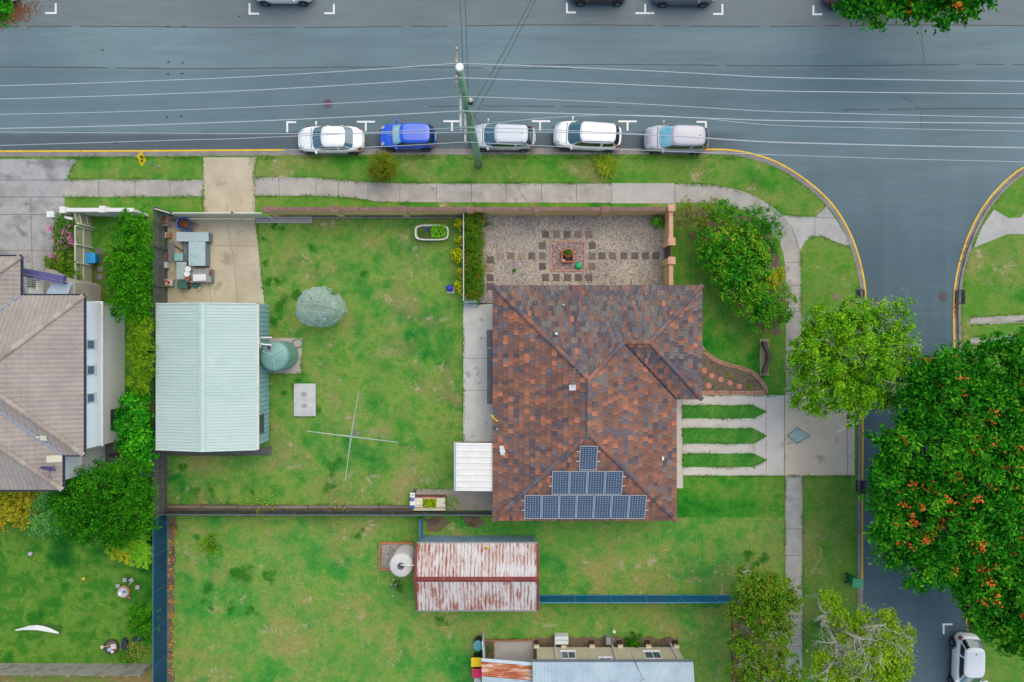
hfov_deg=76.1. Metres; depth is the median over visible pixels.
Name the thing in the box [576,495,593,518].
solar panel
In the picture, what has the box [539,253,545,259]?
paver
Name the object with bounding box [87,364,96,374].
window
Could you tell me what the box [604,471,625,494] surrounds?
solar panel
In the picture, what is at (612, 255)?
paver
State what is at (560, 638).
air conditioner
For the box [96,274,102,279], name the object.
stepping stone
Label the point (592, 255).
paver
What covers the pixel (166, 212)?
sheet fence
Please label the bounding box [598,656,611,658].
window
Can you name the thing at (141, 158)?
warning sign
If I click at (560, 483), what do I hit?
solar panel
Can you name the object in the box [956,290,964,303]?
drain grate
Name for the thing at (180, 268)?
grey cabinet
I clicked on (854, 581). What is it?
wheelie bin
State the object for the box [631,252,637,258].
paver
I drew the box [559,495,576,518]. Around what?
solar panel
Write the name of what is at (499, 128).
power line
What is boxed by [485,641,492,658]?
soil
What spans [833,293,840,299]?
manhole cover
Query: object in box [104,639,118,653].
black tub
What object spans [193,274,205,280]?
white board
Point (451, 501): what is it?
potted plant
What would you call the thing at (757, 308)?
shrub
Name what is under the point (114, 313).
window
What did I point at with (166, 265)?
pale tub
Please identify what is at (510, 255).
paver
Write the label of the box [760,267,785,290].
shrub
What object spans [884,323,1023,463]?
flowering tree
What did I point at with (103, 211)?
garden wall
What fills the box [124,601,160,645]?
shrub
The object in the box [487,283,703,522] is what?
tiled house
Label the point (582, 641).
soil
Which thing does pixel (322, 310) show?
netted tree
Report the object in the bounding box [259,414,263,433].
window
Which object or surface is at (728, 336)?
lawn
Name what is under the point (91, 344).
window
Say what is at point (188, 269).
bucket
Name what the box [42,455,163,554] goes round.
leafy tree
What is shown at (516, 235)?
pebble paving
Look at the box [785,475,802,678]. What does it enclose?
footpath
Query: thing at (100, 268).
stepping stone
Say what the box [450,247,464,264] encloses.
croton
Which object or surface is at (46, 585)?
lawn
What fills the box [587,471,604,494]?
solar panel
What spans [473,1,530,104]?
service wire
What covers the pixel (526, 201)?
service wire
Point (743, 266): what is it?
shrub
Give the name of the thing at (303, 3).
parked car
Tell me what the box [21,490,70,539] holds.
shrub
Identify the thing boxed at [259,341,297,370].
water tank
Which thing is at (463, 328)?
grass
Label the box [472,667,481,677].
wheelie bin
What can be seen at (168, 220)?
wire crate
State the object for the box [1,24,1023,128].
road joint
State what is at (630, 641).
shrub
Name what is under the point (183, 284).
green bin
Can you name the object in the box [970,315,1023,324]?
footpath
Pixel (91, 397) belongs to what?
window
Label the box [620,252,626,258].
paver
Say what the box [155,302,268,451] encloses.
metal shed
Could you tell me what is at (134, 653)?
weed patch
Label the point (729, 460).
lawn
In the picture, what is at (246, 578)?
clover
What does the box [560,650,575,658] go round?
window
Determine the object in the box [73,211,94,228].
slat gate
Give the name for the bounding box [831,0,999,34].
flowering tree
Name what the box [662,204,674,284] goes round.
garden wall
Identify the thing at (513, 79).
power line
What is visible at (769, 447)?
driveway
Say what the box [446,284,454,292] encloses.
blue bucket
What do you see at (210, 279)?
work bench
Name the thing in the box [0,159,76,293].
concrete slab
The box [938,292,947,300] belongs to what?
manhole cover
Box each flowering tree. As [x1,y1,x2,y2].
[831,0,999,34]
[855,398,1023,595]
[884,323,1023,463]
[936,413,1023,674]
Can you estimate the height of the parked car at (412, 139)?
1.568 m
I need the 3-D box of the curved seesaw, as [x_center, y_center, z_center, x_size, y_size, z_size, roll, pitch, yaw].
[-33.146,20.053,45.664,3.049,0.509,0.678,5,90,0]
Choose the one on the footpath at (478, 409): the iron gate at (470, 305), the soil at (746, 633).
the iron gate at (470, 305)
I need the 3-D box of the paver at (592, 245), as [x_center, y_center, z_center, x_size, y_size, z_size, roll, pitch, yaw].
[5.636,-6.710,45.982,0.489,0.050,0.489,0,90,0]
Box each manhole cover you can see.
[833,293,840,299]
[870,297,878,305]
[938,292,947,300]
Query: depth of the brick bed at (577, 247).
45.97 m
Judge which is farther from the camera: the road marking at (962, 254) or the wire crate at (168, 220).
the road marking at (962, 254)
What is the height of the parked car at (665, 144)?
1.708 m
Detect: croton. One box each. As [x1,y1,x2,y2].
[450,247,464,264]
[452,281,465,294]
[454,218,464,230]
[454,235,464,246]
[454,267,465,279]
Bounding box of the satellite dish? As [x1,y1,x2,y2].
[40,465,55,478]
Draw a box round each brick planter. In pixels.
[414,495,445,510]
[561,249,573,262]
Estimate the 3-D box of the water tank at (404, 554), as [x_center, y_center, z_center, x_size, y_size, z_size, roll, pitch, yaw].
[-7.447,15.075,44.862,1.624,2.175,1.624,0,90,0]
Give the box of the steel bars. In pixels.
[168,241,174,262]
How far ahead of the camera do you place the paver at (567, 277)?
45.96 m
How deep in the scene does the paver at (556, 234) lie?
45.96 m
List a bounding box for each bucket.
[184,271,191,276]
[185,266,192,271]
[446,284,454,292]
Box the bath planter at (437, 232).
[415,224,448,239]
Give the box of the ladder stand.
[410,492,414,507]
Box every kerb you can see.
[0,152,862,652]
[957,172,1023,630]
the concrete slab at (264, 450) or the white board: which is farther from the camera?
the concrete slab at (264, 450)
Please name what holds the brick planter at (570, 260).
on the brick bed at (577, 247)
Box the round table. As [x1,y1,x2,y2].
[117,586,130,597]
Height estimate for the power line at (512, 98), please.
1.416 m
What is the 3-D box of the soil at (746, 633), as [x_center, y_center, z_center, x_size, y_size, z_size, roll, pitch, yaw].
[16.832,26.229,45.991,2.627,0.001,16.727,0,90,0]
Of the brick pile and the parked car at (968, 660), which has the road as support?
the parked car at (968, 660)
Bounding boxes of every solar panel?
[521,495,541,518]
[542,495,558,518]
[549,471,569,494]
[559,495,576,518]
[569,471,587,494]
[576,446,600,469]
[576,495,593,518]
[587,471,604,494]
[593,495,611,518]
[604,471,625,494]
[611,495,628,518]
[628,495,648,518]
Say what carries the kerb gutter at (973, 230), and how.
on the road
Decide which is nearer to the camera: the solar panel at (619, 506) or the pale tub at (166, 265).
the solar panel at (619, 506)
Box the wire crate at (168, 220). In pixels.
[159,214,172,226]
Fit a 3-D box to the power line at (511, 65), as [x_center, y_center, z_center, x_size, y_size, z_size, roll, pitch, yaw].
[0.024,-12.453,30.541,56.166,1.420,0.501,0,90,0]
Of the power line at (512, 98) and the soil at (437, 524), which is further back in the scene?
the soil at (437, 524)
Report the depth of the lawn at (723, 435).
45.98 m
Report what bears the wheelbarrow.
on the driveway at (227, 185)
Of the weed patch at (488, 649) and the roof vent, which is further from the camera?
the weed patch at (488, 649)
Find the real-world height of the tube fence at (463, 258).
1.280 m
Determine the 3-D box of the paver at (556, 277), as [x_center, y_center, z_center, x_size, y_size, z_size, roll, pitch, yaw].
[3.126,-4.469,45.982,0.495,0.050,0.495,0,90,0]
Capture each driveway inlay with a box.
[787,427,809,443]
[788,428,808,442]
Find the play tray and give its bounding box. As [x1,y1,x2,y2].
[118,588,127,596]
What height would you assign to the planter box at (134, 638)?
0.280 m
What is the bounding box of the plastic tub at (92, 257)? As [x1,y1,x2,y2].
[85,253,98,262]
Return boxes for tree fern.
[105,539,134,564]
[118,520,150,557]
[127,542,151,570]
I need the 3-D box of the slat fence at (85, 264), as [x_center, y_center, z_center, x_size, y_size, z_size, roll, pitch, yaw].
[-29.480,-5.310,45.075,0.144,1.850,5.050,0,90,0]
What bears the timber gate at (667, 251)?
attached to the garden wall at (668, 262)
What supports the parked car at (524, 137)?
on the road
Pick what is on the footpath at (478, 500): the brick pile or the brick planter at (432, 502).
the brick planter at (432, 502)
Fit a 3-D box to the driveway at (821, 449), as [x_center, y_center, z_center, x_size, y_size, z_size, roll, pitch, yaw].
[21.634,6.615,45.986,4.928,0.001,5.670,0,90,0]
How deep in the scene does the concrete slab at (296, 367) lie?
45.99 m
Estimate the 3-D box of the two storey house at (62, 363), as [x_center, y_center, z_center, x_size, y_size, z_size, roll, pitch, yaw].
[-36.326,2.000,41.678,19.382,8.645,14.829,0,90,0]
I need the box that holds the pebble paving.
[479,216,664,303]
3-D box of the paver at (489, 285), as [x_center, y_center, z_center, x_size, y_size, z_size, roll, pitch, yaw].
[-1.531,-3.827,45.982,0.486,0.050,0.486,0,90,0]
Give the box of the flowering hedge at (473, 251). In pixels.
[460,204,487,305]
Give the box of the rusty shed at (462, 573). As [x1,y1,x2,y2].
[414,535,538,610]
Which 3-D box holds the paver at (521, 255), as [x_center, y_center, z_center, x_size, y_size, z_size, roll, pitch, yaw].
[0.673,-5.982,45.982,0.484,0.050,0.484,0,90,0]
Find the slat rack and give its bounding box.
[182,242,188,261]
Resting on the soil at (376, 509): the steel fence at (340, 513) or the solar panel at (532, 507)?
the steel fence at (340, 513)
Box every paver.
[487,256,493,262]
[487,265,493,271]
[487,274,493,280]
[487,283,493,289]
[497,252,503,258]
[508,252,514,258]
[518,252,524,258]
[528,252,534,258]
[539,242,545,248]
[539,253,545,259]
[539,263,545,269]
[542,231,548,237]
[542,274,548,280]
[553,231,559,237]
[553,274,559,280]
[564,231,570,237]
[564,274,570,280]
[575,231,581,237]
[575,274,581,280]
[585,231,591,237]
[586,274,592,280]
[589,242,595,248]
[589,253,595,258]
[589,263,595,269]
[599,252,605,258]
[609,252,615,258]
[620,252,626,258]
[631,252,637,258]
[642,252,648,258]
[652,252,658,258]
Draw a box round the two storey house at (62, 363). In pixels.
[0,255,124,490]
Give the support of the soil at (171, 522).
on the lawn at (328, 605)
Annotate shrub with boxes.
[0,491,42,531]
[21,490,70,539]
[42,246,82,279]
[46,208,81,263]
[110,388,159,473]
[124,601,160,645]
[197,532,222,556]
[365,148,400,184]
[391,579,403,595]
[624,631,642,647]
[673,194,702,231]
[686,214,707,239]
[693,219,778,305]
[696,196,722,231]
[708,196,747,238]
[731,277,795,337]
[739,200,787,258]
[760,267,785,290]
[775,280,797,322]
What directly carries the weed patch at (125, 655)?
on the lawn at (46, 585)
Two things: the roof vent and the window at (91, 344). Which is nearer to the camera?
the roof vent
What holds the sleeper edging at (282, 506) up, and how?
on the soil at (376, 509)
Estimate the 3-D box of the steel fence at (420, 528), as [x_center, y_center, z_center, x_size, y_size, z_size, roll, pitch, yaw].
[-6.277,12.960,45.248,0.070,1.505,1.410,0,90,0]
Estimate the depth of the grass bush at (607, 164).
45.63 m
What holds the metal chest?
on the driveway at (227, 185)
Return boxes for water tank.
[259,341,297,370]
[389,544,414,576]
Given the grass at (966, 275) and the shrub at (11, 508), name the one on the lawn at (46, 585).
the shrub at (11, 508)
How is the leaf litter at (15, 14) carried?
on the road
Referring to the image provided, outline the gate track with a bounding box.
[256,217,311,222]
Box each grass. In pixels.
[63,154,1023,679]
[959,188,1008,631]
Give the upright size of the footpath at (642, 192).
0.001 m
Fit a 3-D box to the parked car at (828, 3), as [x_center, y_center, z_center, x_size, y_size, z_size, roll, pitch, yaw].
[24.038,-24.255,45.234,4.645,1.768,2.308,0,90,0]
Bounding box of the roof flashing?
[499,446,505,454]
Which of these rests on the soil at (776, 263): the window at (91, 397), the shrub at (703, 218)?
the shrub at (703, 218)
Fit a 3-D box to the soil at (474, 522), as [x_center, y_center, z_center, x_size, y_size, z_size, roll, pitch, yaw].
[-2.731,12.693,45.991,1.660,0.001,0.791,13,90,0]
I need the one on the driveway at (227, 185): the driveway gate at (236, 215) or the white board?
the driveway gate at (236, 215)
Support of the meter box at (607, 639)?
on the soil at (582, 641)
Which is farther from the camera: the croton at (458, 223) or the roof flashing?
the croton at (458, 223)
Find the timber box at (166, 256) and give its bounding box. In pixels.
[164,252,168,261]
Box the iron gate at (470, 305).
[464,299,477,306]
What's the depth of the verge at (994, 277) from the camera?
46.00 m
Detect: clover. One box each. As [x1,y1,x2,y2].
[177,223,368,504]
[191,526,771,626]
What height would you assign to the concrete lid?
0.205 m
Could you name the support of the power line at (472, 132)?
attached to the power pole
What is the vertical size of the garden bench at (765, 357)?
0.820 m
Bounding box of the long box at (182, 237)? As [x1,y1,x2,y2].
[176,232,212,242]
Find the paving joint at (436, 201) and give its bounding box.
[0,181,847,646]
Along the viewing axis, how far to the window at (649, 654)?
44.42 m
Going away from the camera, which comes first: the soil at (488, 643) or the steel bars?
the steel bars
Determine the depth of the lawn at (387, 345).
46.00 m
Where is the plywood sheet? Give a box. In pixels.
[180,220,198,231]
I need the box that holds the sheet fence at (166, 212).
[153,208,178,216]
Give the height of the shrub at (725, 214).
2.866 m
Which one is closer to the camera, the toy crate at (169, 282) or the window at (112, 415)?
the window at (112, 415)
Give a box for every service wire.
[460,6,462,62]
[465,5,467,81]
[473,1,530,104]
[474,115,583,285]
[475,0,535,114]
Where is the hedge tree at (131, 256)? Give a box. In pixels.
[101,206,156,327]
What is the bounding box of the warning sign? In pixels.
[136,151,158,167]
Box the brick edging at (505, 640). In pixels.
[485,639,534,658]
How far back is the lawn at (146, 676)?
45.99 m
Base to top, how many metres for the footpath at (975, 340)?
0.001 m
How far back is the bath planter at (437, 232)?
45.42 m
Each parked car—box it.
[256,0,312,6]
[298,121,364,154]
[379,119,435,151]
[475,118,535,151]
[552,117,621,152]
[572,0,625,6]
[643,120,708,154]
[652,0,713,7]
[823,0,857,9]
[947,632,987,681]
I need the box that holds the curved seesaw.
[16,625,60,633]
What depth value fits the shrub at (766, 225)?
43.31 m
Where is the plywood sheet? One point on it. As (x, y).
(194, 227)
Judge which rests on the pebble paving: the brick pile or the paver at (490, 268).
the paver at (490, 268)
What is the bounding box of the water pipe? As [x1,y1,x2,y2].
[259,337,271,346]
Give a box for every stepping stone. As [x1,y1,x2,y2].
[95,248,101,253]
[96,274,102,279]
[97,266,103,271]
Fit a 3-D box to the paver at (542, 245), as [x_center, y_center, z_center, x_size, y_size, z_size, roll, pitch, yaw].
[2.148,-6.711,45.982,0.487,0.050,0.487,0,90,0]
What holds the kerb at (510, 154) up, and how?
on the road
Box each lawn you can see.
[0,476,167,662]
[0,666,167,681]
[90,216,167,441]
[167,516,784,681]
[168,214,462,510]
[670,214,784,517]
[682,405,765,418]
[683,428,765,443]
[683,453,765,466]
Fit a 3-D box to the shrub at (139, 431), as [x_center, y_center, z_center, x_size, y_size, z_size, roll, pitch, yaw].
[-25.121,6.034,44.298,3.204,3.458,6.066,0,90,0]
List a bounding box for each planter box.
[121,637,128,650]
[132,636,144,641]
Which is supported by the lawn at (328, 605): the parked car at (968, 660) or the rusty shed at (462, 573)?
the rusty shed at (462, 573)
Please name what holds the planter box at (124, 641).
on the lawn at (46, 585)
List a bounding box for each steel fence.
[152,515,167,681]
[161,510,491,515]
[419,516,422,541]
[539,595,789,602]
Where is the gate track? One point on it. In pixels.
(286, 220)
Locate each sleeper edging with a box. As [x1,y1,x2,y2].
[167,505,412,508]
[732,615,735,681]
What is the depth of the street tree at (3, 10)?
40.60 m
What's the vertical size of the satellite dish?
0.957 m
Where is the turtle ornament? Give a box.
[575,262,582,268]
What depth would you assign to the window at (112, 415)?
44.54 m
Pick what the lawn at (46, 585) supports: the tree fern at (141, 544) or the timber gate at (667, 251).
the tree fern at (141, 544)
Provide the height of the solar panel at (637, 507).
0.742 m
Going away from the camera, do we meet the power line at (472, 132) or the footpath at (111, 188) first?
the power line at (472, 132)
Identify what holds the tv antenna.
on the tiled house at (631, 355)
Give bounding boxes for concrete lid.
[294,383,315,415]
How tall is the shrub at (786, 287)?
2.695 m
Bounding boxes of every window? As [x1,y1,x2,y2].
[87,339,96,349]
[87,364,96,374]
[87,392,96,402]
[110,409,118,429]
[111,308,120,316]
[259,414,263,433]
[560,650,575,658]
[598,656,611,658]
[642,650,662,658]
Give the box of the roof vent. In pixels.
[36,436,46,440]
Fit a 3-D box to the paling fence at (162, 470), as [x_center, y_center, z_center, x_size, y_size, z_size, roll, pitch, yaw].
[-24.181,1.440,45.060,0.167,1.879,21.070,0,90,0]
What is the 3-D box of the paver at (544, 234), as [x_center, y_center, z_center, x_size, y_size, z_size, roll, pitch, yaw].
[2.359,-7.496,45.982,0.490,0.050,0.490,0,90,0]
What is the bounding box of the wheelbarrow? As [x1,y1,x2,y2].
[173,217,199,231]
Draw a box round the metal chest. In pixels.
[189,242,209,266]
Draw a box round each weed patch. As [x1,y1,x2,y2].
[108,642,137,663]
[113,634,149,675]
[482,645,494,656]
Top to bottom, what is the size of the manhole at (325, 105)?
0.007 m
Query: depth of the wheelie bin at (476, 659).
44.95 m
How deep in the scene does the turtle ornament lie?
45.77 m
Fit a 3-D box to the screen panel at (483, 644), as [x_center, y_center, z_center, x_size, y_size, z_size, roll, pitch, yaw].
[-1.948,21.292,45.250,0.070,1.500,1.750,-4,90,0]
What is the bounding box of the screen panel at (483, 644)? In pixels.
[482,631,485,657]
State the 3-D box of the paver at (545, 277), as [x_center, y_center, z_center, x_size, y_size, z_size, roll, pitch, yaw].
[2.359,-4.469,45.982,0.479,0.050,0.479,0,90,0]
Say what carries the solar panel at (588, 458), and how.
attached to the tiled house at (631, 355)
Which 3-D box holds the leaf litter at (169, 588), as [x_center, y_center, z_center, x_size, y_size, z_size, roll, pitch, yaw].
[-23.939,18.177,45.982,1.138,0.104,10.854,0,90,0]
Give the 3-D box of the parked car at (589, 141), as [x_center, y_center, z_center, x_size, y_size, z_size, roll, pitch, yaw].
[5.228,-14.241,45.234,4.765,1.768,2.328,3,90,0]
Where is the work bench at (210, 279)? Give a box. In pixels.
[187,269,214,282]
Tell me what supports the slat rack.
on the driveway at (227, 185)
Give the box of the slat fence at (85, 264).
[74,225,93,280]
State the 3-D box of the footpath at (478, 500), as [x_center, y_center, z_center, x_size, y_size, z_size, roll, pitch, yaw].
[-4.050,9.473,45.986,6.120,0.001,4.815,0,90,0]
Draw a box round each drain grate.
[856,289,864,299]
[856,480,864,493]
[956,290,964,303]
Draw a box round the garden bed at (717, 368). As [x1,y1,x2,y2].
[702,345,767,394]
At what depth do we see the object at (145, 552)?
44.98 m
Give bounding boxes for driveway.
[168,157,263,303]
[677,395,783,487]
[785,395,854,474]
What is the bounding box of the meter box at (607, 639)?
[605,635,613,644]
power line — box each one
[0,63,1023,85]
[0,77,1023,99]
[0,96,1023,117]
[0,110,1023,128]
[0,127,1006,147]
[6,132,1023,147]
[287,142,1023,161]
[469,115,1023,131]
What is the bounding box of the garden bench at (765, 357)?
[760,339,770,375]
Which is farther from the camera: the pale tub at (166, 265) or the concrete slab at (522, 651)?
the concrete slab at (522, 651)
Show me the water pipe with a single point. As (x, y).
(260, 343)
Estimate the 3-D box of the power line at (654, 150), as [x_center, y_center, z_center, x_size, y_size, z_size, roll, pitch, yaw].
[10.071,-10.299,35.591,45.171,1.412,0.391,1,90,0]
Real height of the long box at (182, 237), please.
0.740 m
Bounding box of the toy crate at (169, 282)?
[164,279,174,286]
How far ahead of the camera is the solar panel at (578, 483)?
42.16 m
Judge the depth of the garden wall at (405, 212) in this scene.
44.56 m
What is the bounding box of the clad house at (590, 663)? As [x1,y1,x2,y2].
[532,640,693,681]
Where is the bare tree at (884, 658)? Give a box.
[803,588,923,681]
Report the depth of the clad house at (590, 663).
43.19 m
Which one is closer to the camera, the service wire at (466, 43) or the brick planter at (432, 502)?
the service wire at (466, 43)
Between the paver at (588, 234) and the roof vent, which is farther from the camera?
the paver at (588, 234)
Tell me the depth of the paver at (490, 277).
45.96 m
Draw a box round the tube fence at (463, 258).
[463,212,464,301]
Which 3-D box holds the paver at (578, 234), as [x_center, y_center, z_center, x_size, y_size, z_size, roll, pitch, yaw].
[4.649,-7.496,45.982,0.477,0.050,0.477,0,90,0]
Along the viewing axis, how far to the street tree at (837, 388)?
40.12 m
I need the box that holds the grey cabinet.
[176,262,189,279]
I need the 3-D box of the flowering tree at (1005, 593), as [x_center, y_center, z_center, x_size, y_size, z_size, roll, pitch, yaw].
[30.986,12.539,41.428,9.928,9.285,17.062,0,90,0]
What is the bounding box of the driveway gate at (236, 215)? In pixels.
[170,211,268,218]
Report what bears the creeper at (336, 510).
on the soil at (376, 509)
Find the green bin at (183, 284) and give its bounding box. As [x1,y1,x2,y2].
[177,280,190,288]
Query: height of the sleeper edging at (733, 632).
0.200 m
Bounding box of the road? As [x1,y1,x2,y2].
[0,0,1023,681]
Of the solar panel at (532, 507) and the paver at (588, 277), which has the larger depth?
the paver at (588, 277)
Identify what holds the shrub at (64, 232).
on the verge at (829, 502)
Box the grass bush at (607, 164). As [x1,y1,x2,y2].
[591,150,620,180]
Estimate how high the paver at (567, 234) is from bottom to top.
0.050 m
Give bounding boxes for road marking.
[0,149,284,151]
[45,3,952,633]
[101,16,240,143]
[706,148,865,588]
[953,167,1023,622]
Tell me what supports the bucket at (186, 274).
on the work bench at (210, 279)
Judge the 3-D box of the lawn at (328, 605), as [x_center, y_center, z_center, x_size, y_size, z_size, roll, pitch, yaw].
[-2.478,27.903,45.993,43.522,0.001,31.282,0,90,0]
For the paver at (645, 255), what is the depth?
45.96 m
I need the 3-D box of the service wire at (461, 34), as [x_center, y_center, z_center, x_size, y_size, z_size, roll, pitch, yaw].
[-2.374,-14.651,30.400,0.025,0.626,4.522,-3,90,0]
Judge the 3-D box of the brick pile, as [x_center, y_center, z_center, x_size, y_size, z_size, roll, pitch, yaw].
[-24.133,-7.393,45.822,0.599,0.331,0.403,0,90,0]
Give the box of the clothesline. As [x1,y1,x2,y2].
[308,391,396,480]
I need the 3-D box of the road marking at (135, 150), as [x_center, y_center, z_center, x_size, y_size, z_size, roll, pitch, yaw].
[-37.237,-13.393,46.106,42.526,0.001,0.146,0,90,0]
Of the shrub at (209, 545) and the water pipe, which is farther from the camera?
the shrub at (209, 545)
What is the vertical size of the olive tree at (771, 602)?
6.726 m
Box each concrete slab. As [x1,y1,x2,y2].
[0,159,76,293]
[90,442,167,476]
[167,446,271,455]
[269,338,301,373]
[494,640,533,681]
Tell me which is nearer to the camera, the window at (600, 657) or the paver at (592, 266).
the window at (600, 657)
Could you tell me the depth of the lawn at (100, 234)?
46.00 m
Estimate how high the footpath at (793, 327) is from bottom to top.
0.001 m
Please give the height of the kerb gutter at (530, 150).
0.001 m
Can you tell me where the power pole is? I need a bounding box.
[455,47,481,168]
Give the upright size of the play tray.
0.012 m
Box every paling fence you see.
[0,663,151,676]
[152,206,168,516]
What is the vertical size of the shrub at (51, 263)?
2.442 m
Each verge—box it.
[1,154,859,681]
[961,175,1023,681]
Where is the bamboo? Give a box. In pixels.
[124,312,158,396]
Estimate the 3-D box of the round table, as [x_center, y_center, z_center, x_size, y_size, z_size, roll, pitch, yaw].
[-27.014,17.438,45.733,0.860,0.546,0.860,0,90,0]
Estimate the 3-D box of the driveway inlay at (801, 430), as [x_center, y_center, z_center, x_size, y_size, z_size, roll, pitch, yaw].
[20.137,6.660,45.981,1.378,0.001,1.013,36,90,0]
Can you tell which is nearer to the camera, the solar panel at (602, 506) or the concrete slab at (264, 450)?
the solar panel at (602, 506)
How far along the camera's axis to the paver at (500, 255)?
45.96 m
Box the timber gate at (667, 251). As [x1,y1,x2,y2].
[665,246,670,258]
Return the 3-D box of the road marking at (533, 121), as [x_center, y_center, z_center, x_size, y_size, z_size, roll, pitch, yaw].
[7.754,-13.505,46.106,77.127,0.004,32.385,36,90,0]
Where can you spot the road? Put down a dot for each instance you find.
(910, 214)
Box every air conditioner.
[24,288,35,293]
[554,633,567,644]
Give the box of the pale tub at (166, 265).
[162,262,169,268]
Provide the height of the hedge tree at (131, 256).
4.437 m
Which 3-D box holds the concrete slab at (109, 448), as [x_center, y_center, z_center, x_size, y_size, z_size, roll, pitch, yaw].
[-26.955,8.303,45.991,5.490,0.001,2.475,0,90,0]
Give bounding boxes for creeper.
[232,488,286,535]
[317,493,350,525]
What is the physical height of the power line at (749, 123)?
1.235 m
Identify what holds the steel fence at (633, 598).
on the lawn at (328, 605)
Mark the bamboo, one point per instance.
(141, 352)
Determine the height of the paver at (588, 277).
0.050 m
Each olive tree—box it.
[721,628,810,681]
[723,562,804,651]
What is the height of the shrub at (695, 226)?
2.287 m
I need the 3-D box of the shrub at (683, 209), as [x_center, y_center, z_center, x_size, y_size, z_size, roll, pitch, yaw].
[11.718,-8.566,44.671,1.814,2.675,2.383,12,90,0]
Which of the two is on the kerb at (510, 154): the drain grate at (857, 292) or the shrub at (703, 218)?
the drain grate at (857, 292)
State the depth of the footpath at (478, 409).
45.99 m
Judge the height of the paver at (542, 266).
0.050 m
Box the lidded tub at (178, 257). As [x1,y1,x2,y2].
[174,253,185,261]
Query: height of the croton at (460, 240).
1.011 m
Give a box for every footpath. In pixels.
[65,179,202,196]
[254,177,610,202]
[411,442,492,509]
[463,303,492,441]
[611,183,674,202]
[675,184,800,290]
[783,207,849,249]
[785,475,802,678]
[786,291,800,394]
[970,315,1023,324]
[970,336,1016,344]
[975,210,1023,246]
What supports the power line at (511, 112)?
attached to the power pole
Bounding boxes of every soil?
[90,251,114,302]
[167,517,177,681]
[168,503,411,515]
[424,516,449,531]
[462,516,484,528]
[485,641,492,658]
[534,635,679,647]
[673,206,784,335]
[736,603,766,676]
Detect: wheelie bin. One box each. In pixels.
[471,651,482,666]
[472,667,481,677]
[844,573,863,587]
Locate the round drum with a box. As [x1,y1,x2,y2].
[473,635,481,650]
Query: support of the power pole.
on the verge at (829, 502)
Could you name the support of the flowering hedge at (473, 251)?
on the verge at (829, 502)
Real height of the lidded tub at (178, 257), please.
0.495 m
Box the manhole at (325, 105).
[323,99,331,108]
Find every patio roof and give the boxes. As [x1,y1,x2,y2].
[454,441,492,490]
[481,650,531,681]
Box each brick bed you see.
[379,542,412,569]
[550,241,584,270]
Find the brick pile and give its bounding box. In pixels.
[164,232,172,238]
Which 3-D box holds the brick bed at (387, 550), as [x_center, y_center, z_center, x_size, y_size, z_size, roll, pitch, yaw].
[-8.132,15.097,45.940,2.404,0.168,1.975,0,90,0]
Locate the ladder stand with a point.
(412, 501)
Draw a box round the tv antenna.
[565,368,579,389]
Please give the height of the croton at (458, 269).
1.002 m
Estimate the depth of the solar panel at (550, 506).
42.83 m
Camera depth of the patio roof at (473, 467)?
43.57 m
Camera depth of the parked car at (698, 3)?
45.49 m
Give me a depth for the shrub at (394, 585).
45.54 m
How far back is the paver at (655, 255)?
45.96 m
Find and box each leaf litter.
[0,0,55,27]
[167,527,178,676]
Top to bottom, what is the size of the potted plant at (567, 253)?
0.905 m
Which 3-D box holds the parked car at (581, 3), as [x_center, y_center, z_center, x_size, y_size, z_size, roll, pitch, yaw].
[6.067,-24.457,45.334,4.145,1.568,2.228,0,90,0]
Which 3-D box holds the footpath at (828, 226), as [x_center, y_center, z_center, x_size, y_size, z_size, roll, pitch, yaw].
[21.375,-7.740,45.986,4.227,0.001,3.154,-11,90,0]
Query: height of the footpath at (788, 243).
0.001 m
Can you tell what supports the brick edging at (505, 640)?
on the concrete slab at (522, 651)
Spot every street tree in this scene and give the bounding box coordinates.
[0,0,16,28]
[783,288,926,433]
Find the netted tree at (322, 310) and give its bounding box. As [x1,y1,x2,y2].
[296,283,346,325]
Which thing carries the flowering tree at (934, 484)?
on the verge at (994, 277)
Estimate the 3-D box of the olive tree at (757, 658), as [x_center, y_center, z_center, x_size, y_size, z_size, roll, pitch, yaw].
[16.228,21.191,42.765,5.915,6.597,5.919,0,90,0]
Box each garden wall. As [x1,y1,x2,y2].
[47,206,147,222]
[262,206,667,218]
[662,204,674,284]
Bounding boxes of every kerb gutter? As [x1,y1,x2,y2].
[0,148,863,635]
[953,169,1023,631]
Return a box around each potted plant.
[440,492,463,512]
[563,247,572,258]
[648,215,663,228]
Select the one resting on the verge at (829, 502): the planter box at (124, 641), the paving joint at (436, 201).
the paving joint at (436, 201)
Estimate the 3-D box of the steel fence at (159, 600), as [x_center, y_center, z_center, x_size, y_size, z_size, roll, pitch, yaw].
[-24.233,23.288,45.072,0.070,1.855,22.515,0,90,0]
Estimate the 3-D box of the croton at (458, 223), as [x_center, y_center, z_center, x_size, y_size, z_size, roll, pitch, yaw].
[-3.617,-8.085,45.510,0.878,1.024,0.969,0,90,0]
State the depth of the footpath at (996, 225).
45.99 m

